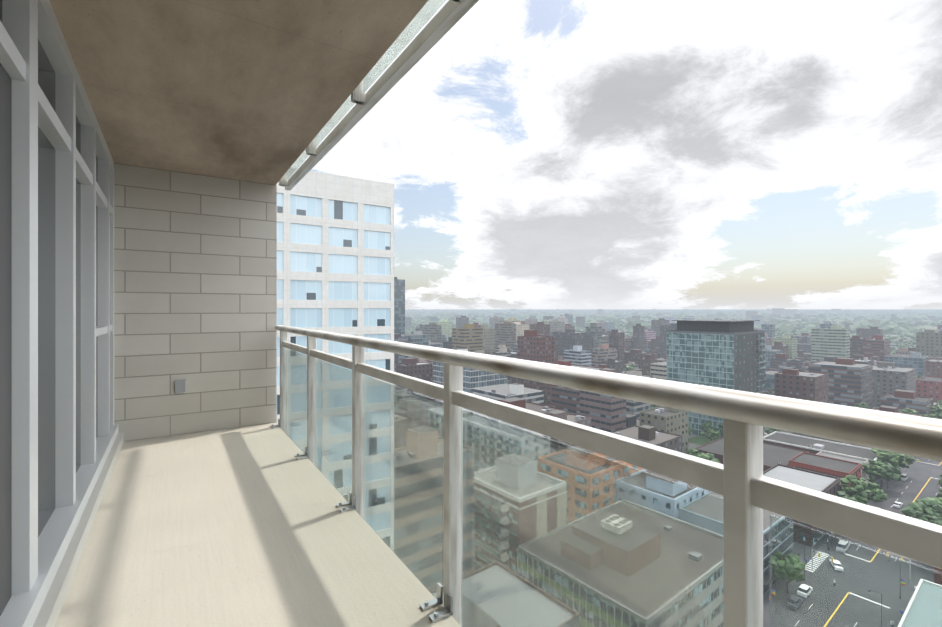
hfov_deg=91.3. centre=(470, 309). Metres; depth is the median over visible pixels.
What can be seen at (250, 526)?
balcony floor
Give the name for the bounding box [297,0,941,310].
sky
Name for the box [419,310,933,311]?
ground
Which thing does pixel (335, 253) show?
office tower
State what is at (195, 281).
fin wall
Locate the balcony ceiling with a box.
[50,0,427,184]
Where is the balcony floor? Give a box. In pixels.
[55,423,460,626]
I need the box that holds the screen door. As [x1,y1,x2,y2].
[0,63,11,615]
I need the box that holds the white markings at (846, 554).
[795,459,940,626]
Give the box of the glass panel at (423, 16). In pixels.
[286,0,445,179]
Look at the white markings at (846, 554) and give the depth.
123.91 m
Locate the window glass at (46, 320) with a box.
[0,0,97,536]
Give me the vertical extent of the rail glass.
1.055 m
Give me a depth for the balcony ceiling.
2.65 m
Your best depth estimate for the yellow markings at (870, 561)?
109.79 m
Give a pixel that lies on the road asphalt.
(920, 473)
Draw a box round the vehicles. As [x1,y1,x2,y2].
[688,442,907,609]
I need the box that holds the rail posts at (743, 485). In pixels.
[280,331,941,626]
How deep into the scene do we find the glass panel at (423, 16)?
2.63 m
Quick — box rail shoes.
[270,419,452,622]
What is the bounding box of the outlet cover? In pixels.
[175,379,185,392]
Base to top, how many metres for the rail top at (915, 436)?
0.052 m
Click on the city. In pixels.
(531, 338)
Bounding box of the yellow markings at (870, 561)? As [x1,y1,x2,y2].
[825,462,941,625]
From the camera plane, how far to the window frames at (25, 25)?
2.40 m
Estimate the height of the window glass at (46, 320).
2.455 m
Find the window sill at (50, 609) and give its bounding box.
[33,432,123,626]
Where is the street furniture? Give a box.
[772,439,939,626]
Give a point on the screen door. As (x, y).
(5, 337)
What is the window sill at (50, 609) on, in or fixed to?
on the balcony floor
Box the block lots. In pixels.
[688,407,878,448]
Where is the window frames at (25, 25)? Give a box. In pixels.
[0,0,117,626]
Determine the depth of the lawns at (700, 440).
238.18 m
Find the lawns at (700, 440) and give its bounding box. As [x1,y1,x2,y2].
[688,435,717,444]
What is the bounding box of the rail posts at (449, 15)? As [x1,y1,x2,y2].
[279,0,478,190]
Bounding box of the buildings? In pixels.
[394,277,941,626]
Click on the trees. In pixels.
(904, 324)
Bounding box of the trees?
[405,309,941,592]
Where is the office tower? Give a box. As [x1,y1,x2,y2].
[277,169,393,424]
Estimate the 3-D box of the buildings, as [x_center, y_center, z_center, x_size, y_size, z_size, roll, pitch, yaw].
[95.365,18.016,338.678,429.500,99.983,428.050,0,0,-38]
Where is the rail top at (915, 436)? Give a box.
[275,325,941,461]
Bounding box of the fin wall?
[114,163,276,440]
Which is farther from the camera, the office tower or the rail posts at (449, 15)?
the office tower
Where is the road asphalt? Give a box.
[763,434,941,626]
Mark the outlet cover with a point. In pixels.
(179, 386)
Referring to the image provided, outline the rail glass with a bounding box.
[286,349,941,626]
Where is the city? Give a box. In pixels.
[394,308,941,453]

